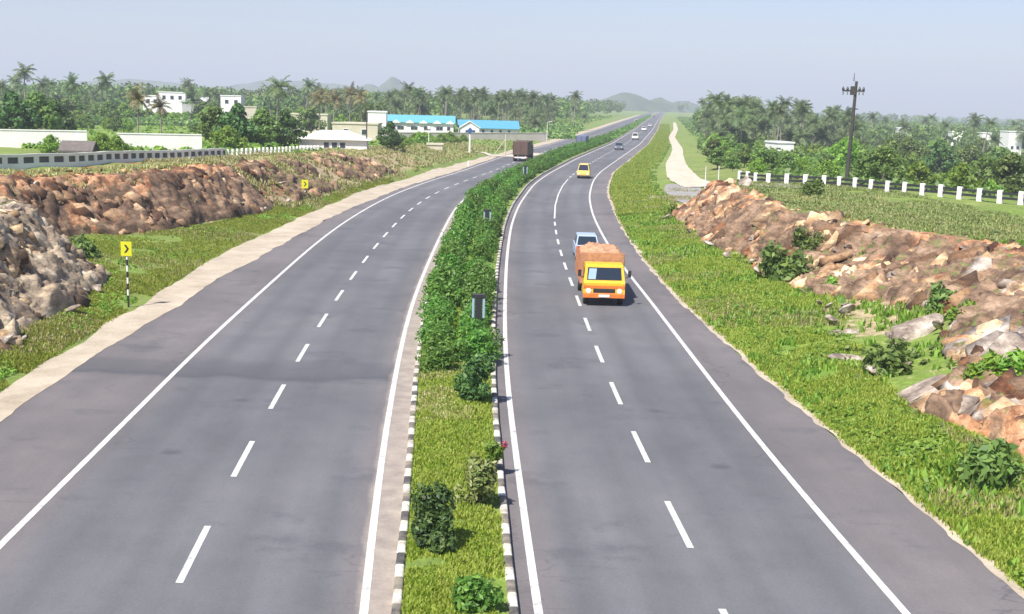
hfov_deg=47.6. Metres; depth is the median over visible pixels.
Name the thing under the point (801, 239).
shrub
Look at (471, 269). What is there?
median shrub
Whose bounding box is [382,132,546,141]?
compound wall
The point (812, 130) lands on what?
coconut palm
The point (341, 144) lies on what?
window
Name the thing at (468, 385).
bush
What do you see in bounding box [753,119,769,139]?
coconut palm
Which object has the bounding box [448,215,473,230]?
median shrub
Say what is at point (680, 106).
distant forest
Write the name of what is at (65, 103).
broadleaf tree
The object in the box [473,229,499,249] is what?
median shrub
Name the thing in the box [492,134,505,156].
braced post
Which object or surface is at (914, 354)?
weeds
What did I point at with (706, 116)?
coconut palm
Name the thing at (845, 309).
boulder
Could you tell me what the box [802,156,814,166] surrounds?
broadleaf tree
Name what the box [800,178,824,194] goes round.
shrub
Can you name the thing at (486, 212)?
median marker
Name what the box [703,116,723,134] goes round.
coconut palm
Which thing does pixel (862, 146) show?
broadleaf tree
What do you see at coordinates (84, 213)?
rubble
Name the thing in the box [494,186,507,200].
median shrub
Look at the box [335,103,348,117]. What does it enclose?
broadleaf tree
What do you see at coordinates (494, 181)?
median shrub
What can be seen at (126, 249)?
chevron sign
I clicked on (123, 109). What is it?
broadleaf tree
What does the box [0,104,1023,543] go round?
ground
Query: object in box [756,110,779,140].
coconut palm
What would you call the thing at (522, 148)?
lorry
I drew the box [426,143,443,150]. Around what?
kiosk
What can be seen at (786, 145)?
house
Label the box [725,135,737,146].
broadleaf tree
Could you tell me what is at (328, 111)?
broadleaf tree
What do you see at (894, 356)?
shrub
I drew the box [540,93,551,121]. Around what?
coconut palm
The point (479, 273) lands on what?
median shrub
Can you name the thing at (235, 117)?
broadleaf tree
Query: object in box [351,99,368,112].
coconut palm
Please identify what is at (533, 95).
coconut palm
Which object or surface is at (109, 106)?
broadleaf tree
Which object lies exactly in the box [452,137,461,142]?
broadleaf tree
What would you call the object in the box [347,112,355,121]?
broadleaf tree
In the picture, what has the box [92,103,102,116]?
broadleaf tree
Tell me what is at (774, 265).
shrub
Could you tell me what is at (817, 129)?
coconut palm
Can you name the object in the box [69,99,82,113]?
broadleaf tree
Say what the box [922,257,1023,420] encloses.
broken ledges
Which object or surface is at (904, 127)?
coconut palm
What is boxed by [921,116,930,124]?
coconut palm
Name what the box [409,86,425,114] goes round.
coconut palm
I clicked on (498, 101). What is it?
coconut palm
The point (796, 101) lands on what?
coconut palm
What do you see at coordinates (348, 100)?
coconut palm
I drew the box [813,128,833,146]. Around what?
coconut palm
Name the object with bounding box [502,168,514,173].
median shrub
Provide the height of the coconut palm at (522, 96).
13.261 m
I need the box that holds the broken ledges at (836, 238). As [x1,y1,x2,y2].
[684,178,1023,333]
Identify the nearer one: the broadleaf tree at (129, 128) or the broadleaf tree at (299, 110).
the broadleaf tree at (129, 128)
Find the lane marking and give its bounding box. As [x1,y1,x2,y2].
[175,126,727,613]
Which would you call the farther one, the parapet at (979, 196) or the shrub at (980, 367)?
the parapet at (979, 196)
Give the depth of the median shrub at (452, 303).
50.76 m
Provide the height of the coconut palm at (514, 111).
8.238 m
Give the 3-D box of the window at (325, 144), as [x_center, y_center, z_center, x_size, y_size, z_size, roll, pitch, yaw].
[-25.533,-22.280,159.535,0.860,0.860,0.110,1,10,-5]
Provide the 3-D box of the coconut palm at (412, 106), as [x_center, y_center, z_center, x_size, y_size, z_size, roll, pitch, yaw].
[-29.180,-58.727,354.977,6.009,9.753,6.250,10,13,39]
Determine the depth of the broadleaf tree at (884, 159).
116.65 m
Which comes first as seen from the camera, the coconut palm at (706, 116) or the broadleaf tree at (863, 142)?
the broadleaf tree at (863, 142)
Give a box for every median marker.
[472,293,485,320]
[483,209,490,221]
[523,165,527,175]
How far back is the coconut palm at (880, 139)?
349.96 m
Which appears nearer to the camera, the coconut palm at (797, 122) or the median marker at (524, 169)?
the median marker at (524, 169)
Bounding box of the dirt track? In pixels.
[666,122,709,186]
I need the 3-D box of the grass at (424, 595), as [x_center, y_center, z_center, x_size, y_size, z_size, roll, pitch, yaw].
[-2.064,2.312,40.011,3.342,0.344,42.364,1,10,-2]
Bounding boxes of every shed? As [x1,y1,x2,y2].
[181,97,210,111]
[244,106,258,118]
[297,130,371,149]
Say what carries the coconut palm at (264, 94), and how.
on the ground at (700, 166)
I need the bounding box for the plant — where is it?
[448,573,505,613]
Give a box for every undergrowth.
[21,122,407,153]
[84,113,584,138]
[464,115,611,127]
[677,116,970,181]
[763,148,1017,196]
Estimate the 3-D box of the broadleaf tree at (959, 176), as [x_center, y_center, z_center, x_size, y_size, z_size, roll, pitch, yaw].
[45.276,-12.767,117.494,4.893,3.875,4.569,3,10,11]
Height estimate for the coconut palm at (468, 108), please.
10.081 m
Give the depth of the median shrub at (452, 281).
53.91 m
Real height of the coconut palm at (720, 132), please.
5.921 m
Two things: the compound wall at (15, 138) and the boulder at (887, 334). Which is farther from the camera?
the compound wall at (15, 138)
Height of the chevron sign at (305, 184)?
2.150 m
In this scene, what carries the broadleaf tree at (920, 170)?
on the ground at (700, 166)
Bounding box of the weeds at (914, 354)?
[730,180,1023,446]
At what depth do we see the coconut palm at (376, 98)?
366.52 m
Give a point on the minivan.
(584, 170)
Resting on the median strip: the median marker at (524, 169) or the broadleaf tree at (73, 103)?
the median marker at (524, 169)
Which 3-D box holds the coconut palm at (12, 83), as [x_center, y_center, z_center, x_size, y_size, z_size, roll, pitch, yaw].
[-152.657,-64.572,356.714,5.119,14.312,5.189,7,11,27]
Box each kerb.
[391,220,453,613]
[491,113,656,613]
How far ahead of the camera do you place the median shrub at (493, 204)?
92.47 m
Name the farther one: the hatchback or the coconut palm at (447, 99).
the coconut palm at (447, 99)
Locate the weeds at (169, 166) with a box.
[6,154,385,241]
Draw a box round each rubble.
[0,150,384,238]
[0,194,112,350]
[672,180,1023,442]
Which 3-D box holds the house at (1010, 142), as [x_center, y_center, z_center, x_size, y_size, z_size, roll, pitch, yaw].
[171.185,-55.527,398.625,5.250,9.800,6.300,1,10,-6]
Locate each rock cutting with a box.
[0,154,396,236]
[672,180,1023,458]
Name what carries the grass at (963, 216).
on the ground at (700, 166)
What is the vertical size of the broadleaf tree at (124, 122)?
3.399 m
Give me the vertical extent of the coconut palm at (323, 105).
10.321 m
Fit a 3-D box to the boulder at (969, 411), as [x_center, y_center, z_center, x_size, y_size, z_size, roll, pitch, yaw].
[14.108,3.123,34.708,3.116,0.517,1.021,-23,24,-18]
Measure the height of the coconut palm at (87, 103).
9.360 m
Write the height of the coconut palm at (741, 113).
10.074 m
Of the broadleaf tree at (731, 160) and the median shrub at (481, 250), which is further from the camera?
the broadleaf tree at (731, 160)
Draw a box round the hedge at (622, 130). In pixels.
[602,114,651,139]
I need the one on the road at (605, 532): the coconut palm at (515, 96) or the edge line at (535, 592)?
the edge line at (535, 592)
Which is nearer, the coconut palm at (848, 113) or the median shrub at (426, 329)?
the median shrub at (426, 329)
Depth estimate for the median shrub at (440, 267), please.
56.80 m
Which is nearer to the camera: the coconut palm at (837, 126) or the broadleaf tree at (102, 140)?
the broadleaf tree at (102, 140)
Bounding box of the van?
[632,133,638,139]
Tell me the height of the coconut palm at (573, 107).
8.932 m
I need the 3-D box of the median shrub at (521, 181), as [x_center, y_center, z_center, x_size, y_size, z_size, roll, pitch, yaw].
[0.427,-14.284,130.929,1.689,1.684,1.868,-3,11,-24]
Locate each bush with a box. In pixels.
[410,480,458,554]
[453,353,495,402]
[454,452,497,505]
[483,439,507,465]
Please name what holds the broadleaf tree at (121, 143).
on the ground at (700, 166)
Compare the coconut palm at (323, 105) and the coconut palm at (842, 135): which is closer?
the coconut palm at (842, 135)
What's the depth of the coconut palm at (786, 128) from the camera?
310.44 m
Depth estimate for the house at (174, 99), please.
394.34 m
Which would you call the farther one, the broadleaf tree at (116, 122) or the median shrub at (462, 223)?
the broadleaf tree at (116, 122)
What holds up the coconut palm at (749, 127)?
on the ground at (700, 166)
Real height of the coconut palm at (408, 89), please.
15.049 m
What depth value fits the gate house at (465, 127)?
280.38 m
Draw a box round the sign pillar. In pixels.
[467,128,472,152]
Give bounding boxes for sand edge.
[606,119,1023,597]
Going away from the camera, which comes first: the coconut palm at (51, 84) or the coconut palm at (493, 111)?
the coconut palm at (51, 84)
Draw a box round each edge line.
[0,123,616,548]
[359,199,463,613]
[503,124,641,613]
[589,119,910,613]
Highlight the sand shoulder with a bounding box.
[0,115,638,421]
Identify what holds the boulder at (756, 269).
on the grass at (1000, 547)
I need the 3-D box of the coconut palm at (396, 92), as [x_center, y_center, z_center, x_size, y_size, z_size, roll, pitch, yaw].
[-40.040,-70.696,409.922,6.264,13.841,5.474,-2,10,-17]
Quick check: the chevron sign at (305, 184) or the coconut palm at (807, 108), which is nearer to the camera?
the chevron sign at (305, 184)
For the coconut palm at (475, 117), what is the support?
on the ground at (700, 166)
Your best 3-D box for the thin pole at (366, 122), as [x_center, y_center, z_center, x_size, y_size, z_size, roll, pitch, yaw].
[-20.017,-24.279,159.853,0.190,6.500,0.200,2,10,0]
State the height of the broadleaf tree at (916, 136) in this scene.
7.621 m
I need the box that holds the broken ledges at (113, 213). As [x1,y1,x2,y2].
[30,163,256,221]
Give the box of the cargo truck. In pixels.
[575,242,630,303]
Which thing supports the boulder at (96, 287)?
on the ground at (700, 166)
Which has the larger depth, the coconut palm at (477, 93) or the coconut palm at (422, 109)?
the coconut palm at (477, 93)
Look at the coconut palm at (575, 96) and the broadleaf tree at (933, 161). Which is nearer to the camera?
the broadleaf tree at (933, 161)
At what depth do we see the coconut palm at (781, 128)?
326.45 m
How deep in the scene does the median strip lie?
25.55 m
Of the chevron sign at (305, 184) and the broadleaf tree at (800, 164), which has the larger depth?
the broadleaf tree at (800, 164)
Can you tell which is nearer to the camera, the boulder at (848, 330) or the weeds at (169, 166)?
the boulder at (848, 330)
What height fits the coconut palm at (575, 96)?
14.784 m
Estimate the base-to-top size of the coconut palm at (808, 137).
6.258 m
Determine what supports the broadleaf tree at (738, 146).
on the ground at (700, 166)
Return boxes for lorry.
[513,140,533,160]
[576,135,588,141]
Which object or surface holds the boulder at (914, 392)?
on the rock cutting at (988, 297)
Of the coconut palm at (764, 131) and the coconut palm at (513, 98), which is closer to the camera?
the coconut palm at (764, 131)
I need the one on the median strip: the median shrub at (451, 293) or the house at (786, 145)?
the median shrub at (451, 293)
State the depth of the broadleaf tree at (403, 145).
180.12 m
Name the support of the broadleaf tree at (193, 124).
on the ground at (700, 166)
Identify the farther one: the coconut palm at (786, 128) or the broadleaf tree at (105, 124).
the coconut palm at (786, 128)
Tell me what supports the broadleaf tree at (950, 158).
on the ground at (700, 166)
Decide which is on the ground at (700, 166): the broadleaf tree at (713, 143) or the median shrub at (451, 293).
the broadleaf tree at (713, 143)
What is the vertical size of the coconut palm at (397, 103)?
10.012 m
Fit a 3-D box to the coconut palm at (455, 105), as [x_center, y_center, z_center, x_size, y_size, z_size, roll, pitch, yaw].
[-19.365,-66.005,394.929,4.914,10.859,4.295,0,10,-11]
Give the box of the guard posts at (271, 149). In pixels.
[227,145,320,155]
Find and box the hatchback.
[573,232,597,259]
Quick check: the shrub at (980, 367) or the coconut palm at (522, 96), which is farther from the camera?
the coconut palm at (522, 96)
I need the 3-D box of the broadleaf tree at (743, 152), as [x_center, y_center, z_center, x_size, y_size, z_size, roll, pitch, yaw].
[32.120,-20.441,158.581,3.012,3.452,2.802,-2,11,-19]
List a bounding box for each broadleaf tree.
[0,90,40,128]
[14,91,64,129]
[38,98,77,129]
[38,134,60,152]
[60,98,81,114]
[62,114,77,120]
[68,93,86,111]
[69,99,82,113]
[72,110,85,117]
[74,116,85,129]
[81,115,94,130]
[83,103,100,114]
[88,132,117,151]
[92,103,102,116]
[98,100,124,121]
[100,118,111,129]
[102,112,113,119]
[107,115,122,130]
[109,135,132,150]
[116,102,136,117]
[117,117,134,130]
[122,99,140,115]
[122,121,136,130]
[136,110,147,117]
[144,108,153,115]
[151,111,161,117]
[169,112,182,120]
[180,111,189,118]
[187,120,201,132]
[188,101,207,118]
[193,105,232,144]
[193,106,210,127]
[201,101,220,110]
[208,125,248,148]
[212,102,259,146]
[248,107,280,145]
[262,100,272,112]
[274,109,307,146]
[279,100,296,112]
[292,107,305,112]
[295,107,327,133]
[323,109,335,121]
[331,114,349,129]
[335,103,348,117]
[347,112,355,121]
[352,102,374,121]
[374,102,389,113]
[376,121,406,147]
[392,138,406,148]
[403,138,412,145]
[412,133,429,143]
[430,137,442,142]
[436,133,448,142]
[444,131,456,140]
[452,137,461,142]
[459,134,467,140]
[701,137,720,156]
[706,133,722,141]
[706,146,727,169]
[719,140,734,152]
[719,145,730,155]
[722,155,742,171]
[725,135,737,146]
[727,132,739,142]
[727,139,735,149]
[732,143,742,156]
[735,131,753,146]
[736,145,753,167]
[746,157,771,173]
[749,146,768,163]
[764,148,782,168]
[774,150,796,170]
[794,157,810,170]
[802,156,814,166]
[813,159,839,174]
[817,151,832,163]
[818,136,863,168]
[828,159,845,173]
[839,140,867,152]
[850,148,879,178]
[858,139,868,148]
[861,145,906,181]
[875,138,905,166]
[890,132,905,144]
[890,150,908,170]
[896,136,921,161]
[899,160,943,183]
[905,153,918,166]
[910,133,925,144]
[912,149,930,163]
[919,139,960,174]
[924,140,936,150]
[926,145,960,172]
[933,162,982,188]
[941,139,960,158]
[957,143,978,163]
[968,136,980,145]
[968,160,975,169]
[970,156,1001,186]
[973,137,989,153]
[974,179,1003,189]
[976,145,984,156]
[983,151,1023,192]
[985,146,1009,160]
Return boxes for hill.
[28,79,211,88]
[214,80,355,91]
[355,84,376,91]
[372,77,406,95]
[600,92,671,111]
[650,97,694,112]
[673,101,700,110]
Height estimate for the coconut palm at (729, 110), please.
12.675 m
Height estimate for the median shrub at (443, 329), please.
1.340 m
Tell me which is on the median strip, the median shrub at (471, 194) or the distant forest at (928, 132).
the median shrub at (471, 194)
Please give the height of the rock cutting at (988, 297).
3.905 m
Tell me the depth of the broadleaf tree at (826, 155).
166.75 m
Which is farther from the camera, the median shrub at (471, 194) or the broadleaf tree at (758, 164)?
the broadleaf tree at (758, 164)
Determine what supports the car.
on the road at (605, 532)
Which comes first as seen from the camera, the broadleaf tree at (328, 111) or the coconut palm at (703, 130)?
the broadleaf tree at (328, 111)
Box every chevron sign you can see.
[120,241,131,306]
[302,180,307,192]
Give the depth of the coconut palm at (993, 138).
353.00 m
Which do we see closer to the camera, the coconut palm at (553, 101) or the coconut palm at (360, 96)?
the coconut palm at (360, 96)
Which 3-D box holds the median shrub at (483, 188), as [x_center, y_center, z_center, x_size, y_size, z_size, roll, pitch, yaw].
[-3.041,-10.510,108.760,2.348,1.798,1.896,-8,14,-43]
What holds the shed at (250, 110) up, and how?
on the ground at (700, 166)
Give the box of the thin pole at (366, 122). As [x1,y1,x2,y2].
[366,107,366,138]
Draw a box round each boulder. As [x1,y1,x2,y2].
[0,333,13,343]
[2,203,18,208]
[64,304,80,312]
[92,284,100,291]
[703,240,713,244]
[723,251,731,256]
[738,176,751,185]
[754,266,761,274]
[825,314,837,321]
[827,353,864,361]
[828,328,858,334]
[838,304,854,314]
[864,364,876,373]
[885,332,890,337]
[888,313,943,343]
[896,374,945,402]
[932,320,942,329]
[958,401,980,414]
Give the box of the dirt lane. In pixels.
[472,151,542,156]
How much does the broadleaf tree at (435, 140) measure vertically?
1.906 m
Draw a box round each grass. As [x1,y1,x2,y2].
[0,149,381,189]
[0,177,393,389]
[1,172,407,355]
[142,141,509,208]
[401,305,507,613]
[415,362,476,421]
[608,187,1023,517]
[609,124,669,215]
[615,207,1023,591]
[729,177,1023,244]
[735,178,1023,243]
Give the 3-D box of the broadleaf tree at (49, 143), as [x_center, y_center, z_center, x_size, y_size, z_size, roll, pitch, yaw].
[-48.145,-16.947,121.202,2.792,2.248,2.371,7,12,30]
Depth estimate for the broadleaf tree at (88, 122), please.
251.53 m
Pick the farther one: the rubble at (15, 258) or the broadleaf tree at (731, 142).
the broadleaf tree at (731, 142)
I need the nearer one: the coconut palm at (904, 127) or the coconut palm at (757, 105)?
the coconut palm at (757, 105)
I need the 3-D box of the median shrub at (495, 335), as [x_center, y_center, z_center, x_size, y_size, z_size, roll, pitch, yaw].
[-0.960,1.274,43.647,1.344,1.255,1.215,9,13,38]
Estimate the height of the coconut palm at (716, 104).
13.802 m
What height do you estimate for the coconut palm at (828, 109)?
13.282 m
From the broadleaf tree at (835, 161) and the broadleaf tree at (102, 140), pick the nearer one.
the broadleaf tree at (102, 140)
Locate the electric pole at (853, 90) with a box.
[842,73,864,178]
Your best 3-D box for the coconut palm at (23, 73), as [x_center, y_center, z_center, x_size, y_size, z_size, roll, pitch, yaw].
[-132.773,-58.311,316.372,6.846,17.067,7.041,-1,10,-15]
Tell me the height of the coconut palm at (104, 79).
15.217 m
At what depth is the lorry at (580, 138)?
258.24 m
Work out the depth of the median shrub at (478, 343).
42.03 m
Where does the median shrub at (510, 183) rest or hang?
on the median strip
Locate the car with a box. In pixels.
[614,142,623,149]
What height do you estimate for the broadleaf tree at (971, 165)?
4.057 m
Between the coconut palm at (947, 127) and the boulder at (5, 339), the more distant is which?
the coconut palm at (947, 127)
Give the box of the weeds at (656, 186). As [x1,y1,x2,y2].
[614,143,680,227]
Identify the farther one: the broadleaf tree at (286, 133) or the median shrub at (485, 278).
the broadleaf tree at (286, 133)
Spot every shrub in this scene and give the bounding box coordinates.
[73,233,101,258]
[414,316,453,346]
[415,328,459,363]
[416,292,457,320]
[418,274,463,308]
[419,344,462,372]
[422,262,464,299]
[422,302,454,325]
[423,304,456,329]
[425,322,454,347]
[426,260,462,286]
[426,276,459,299]
[430,291,457,314]
[430,321,458,340]
[433,240,467,264]
[433,245,465,266]
[435,252,466,278]
[436,239,467,265]
[438,224,466,250]
[441,237,464,249]
[443,224,472,244]
[443,235,464,249]
[446,233,471,253]
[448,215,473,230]
[451,336,472,361]
[452,211,473,226]
[454,202,476,219]
[454,217,475,237]
[455,303,488,329]
[455,316,482,339]
[456,199,478,217]
[456,203,477,225]
[456,319,491,337]
[459,326,502,360]
[460,278,497,306]
[460,286,493,310]
[461,253,495,278]
[462,259,496,287]
[462,275,494,297]
[463,268,498,294]
[464,298,493,322]
[465,188,483,198]
[465,191,483,211]
[469,239,493,262]
[469,240,490,257]
[470,187,486,198]
[471,196,482,208]
[472,222,495,240]
[473,217,499,237]
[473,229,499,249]
[473,236,495,253]
[473,256,496,284]
[476,185,488,195]
[476,230,496,238]
[476,325,504,354]
[477,214,502,236]
[478,201,501,214]
[479,193,505,214]
[479,204,502,222]
[481,179,494,194]
[481,233,497,251]
[483,199,504,214]
[487,177,497,188]
[489,210,497,220]
[490,205,501,223]
[493,193,506,211]
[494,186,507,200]
[494,189,509,205]
[496,193,505,200]
[498,181,512,189]
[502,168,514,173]
[504,186,514,199]
[506,178,517,195]
[511,174,520,186]
[514,173,523,186]
[515,169,526,181]
[531,160,542,172]
[537,158,548,169]
[544,155,552,167]
[663,202,677,214]
[758,240,813,280]
[791,225,826,250]
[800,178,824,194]
[821,274,839,285]
[859,336,913,376]
[922,280,956,312]
[946,299,975,321]
[952,437,1023,491]
[960,348,1004,378]
[986,346,1023,375]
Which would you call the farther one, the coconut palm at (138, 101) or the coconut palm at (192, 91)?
the coconut palm at (192, 91)
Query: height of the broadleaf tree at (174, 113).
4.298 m
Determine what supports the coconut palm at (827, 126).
on the ground at (700, 166)
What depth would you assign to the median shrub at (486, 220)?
79.09 m
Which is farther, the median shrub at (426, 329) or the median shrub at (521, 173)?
the median shrub at (521, 173)
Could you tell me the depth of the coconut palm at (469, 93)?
377.06 m
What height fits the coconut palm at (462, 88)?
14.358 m
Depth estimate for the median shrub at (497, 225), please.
81.75 m
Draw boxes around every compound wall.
[0,129,86,147]
[117,133,201,149]
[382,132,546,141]
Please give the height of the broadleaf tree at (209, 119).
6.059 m
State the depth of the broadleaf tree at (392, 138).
171.24 m
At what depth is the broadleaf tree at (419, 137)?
218.77 m
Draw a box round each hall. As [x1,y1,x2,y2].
[388,114,455,131]
[456,119,519,132]
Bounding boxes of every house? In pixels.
[143,95,158,112]
[158,91,187,113]
[220,95,244,111]
[290,113,331,132]
[331,121,382,140]
[459,121,479,131]
[764,140,794,151]
[947,131,963,148]
[976,132,991,145]
[999,131,1023,154]
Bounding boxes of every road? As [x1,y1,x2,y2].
[0,112,654,613]
[495,112,1023,613]
[664,180,832,202]
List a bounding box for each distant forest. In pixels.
[0,81,624,117]
[6,86,1023,126]
[692,106,1023,148]
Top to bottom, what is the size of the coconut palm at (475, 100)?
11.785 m
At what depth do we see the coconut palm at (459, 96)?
358.26 m
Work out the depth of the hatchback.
72.15 m
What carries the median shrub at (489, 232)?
on the median strip
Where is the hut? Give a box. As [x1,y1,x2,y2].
[58,140,99,152]
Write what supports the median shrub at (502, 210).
on the median strip
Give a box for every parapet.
[0,148,225,169]
[738,171,1023,204]
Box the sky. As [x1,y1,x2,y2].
[0,0,1023,118]
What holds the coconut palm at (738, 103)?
on the ground at (700, 166)
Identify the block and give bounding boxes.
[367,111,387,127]
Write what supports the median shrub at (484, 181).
on the median strip
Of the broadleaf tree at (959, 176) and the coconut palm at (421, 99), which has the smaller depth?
the broadleaf tree at (959, 176)
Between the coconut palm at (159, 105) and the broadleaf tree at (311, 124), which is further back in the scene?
the broadleaf tree at (311, 124)
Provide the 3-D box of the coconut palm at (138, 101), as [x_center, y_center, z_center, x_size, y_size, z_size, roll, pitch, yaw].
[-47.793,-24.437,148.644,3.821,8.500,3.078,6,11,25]
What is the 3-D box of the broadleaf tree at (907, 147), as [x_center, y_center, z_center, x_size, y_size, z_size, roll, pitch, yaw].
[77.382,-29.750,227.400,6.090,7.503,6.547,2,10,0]
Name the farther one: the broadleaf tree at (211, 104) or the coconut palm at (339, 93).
the coconut palm at (339, 93)
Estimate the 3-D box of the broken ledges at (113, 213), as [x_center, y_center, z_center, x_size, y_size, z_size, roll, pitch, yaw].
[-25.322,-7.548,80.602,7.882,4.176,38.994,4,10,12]
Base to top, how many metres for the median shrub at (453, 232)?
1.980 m
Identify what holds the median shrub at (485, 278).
on the median strip
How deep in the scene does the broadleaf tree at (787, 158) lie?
133.40 m
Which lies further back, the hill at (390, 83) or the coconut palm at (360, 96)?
the hill at (390, 83)
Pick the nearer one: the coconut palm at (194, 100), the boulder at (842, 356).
the boulder at (842, 356)
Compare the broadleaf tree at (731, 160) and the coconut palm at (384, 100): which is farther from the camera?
the coconut palm at (384, 100)
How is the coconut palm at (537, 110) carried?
on the ground at (700, 166)
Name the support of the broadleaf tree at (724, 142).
on the ground at (700, 166)
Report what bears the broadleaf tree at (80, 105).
on the ground at (700, 166)
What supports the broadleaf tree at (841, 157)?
on the ground at (700, 166)
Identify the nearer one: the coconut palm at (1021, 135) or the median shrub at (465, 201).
the median shrub at (465, 201)
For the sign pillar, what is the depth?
205.58 m
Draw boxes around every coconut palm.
[0,79,9,96]
[5,74,23,92]
[11,61,36,100]
[32,75,50,92]
[45,78,58,95]
[51,93,67,99]
[58,72,83,99]
[79,92,96,114]
[93,70,115,100]
[94,85,107,99]
[95,91,115,106]
[124,83,151,132]
[147,93,171,132]
[179,77,194,91]
[181,91,203,120]
[185,83,198,97]
[202,87,212,97]
[210,87,220,100]
[258,83,275,115]
[265,75,294,120]
[271,102,280,117]
[296,99,309,106]
[300,78,317,106]
[300,86,313,106]
[307,83,331,130]
[314,97,330,113]
[326,87,345,121]
[330,90,343,113]
[340,81,358,120]
[349,85,371,121]
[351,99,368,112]
[369,90,383,108]
[382,91,395,105]
[385,90,395,113]
[386,98,406,114]
[392,87,406,114]
[397,92,408,114]
[400,81,416,114]
[407,100,417,113]
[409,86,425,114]
[412,103,428,114]
[415,93,428,114]
[417,95,430,114]
[432,88,443,115]
[438,85,455,115]
[439,86,454,115]
[448,100,459,115]
[452,112,462,125]
[453,91,466,119]
[454,87,468,115]
[460,96,473,119]
[461,86,475,119]
[462,100,479,113]
[467,93,481,119]
[468,110,481,119]
[469,94,480,116]
[471,88,484,119]
[473,86,488,114]
[475,87,490,119]
[481,96,493,119]
[485,99,495,119]
[486,106,500,117]
[491,93,505,119]
[499,91,513,120]
[501,88,515,117]
[506,107,522,120]
[513,89,523,120]
[514,90,529,120]
[520,107,533,123]
[523,99,534,124]
[526,112,540,127]
[527,90,541,112]
[527,115,542,127]
[529,105,544,120]
[535,105,549,124]
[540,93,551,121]
[540,105,555,124]
[545,92,557,121]
[563,109,572,122]
[567,105,580,122]
[569,90,582,125]
[578,110,589,123]
[694,121,705,132]
[697,97,708,114]
[697,111,713,137]
[698,121,710,134]
[702,90,727,129]
[702,101,714,132]
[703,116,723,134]
[708,108,731,125]
[711,124,730,136]
[712,112,732,135]
[719,93,738,135]
[719,96,737,132]
[722,121,740,135]
[727,105,756,142]
[729,97,743,131]
[737,96,754,132]
[738,114,758,135]
[743,110,759,125]
[750,97,765,138]
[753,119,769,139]
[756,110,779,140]
[763,120,778,136]
[764,99,778,139]
[764,104,779,140]
[770,104,792,140]
[774,122,792,139]
[775,96,793,140]
[778,124,797,141]
[779,126,798,143]
[784,118,792,127]
[788,99,806,129]
[790,98,810,140]
[790,126,812,148]
[791,114,810,138]
[796,101,813,143]
[801,135,815,142]
[802,113,827,144]
[803,124,817,143]
[810,120,834,139]
[810,124,831,143]
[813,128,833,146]
[822,107,837,124]
[822,108,840,147]
[824,105,840,142]
[831,105,840,128]
[831,134,840,146]
[833,123,844,136]
[834,120,854,134]
[835,125,854,142]
[836,106,856,124]
[843,115,862,126]
[843,123,865,138]
[865,111,878,128]
[873,134,888,147]
[881,116,889,125]
[898,120,913,136]
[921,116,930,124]
[927,113,938,123]
[942,121,954,139]
[966,112,985,142]
[968,120,980,130]
[981,117,998,152]
[985,134,1003,147]
[1008,118,1022,130]
[1015,128,1023,140]
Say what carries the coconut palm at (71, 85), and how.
on the ground at (700, 166)
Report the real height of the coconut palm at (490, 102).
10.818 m
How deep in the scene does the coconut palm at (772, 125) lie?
342.89 m
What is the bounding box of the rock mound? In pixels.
[0,198,107,341]
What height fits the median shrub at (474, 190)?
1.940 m
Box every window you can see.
[323,142,329,147]
[331,142,337,147]
[339,142,345,148]
[361,129,365,134]
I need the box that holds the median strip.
[401,112,657,613]
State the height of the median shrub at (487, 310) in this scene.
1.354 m
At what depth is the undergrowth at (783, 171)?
107.22 m
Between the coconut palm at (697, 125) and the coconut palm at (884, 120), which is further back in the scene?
the coconut palm at (884, 120)
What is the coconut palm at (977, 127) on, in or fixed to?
on the ground at (700, 166)
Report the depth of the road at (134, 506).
32.10 m
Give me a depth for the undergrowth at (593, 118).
613.26 m
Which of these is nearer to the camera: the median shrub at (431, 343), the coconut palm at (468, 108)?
the median shrub at (431, 343)
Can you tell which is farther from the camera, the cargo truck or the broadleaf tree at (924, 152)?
the broadleaf tree at (924, 152)
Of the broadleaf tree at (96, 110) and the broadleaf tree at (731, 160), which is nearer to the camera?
the broadleaf tree at (731, 160)
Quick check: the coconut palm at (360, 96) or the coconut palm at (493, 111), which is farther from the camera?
the coconut palm at (493, 111)
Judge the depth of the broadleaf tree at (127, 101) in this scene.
357.79 m
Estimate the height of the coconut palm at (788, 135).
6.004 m
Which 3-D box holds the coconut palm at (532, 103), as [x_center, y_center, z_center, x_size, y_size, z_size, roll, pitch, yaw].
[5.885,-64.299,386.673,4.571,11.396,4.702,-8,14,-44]
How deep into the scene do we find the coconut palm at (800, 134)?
270.85 m
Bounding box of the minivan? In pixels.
[577,163,590,178]
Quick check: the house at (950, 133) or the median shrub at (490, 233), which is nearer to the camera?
the median shrub at (490, 233)

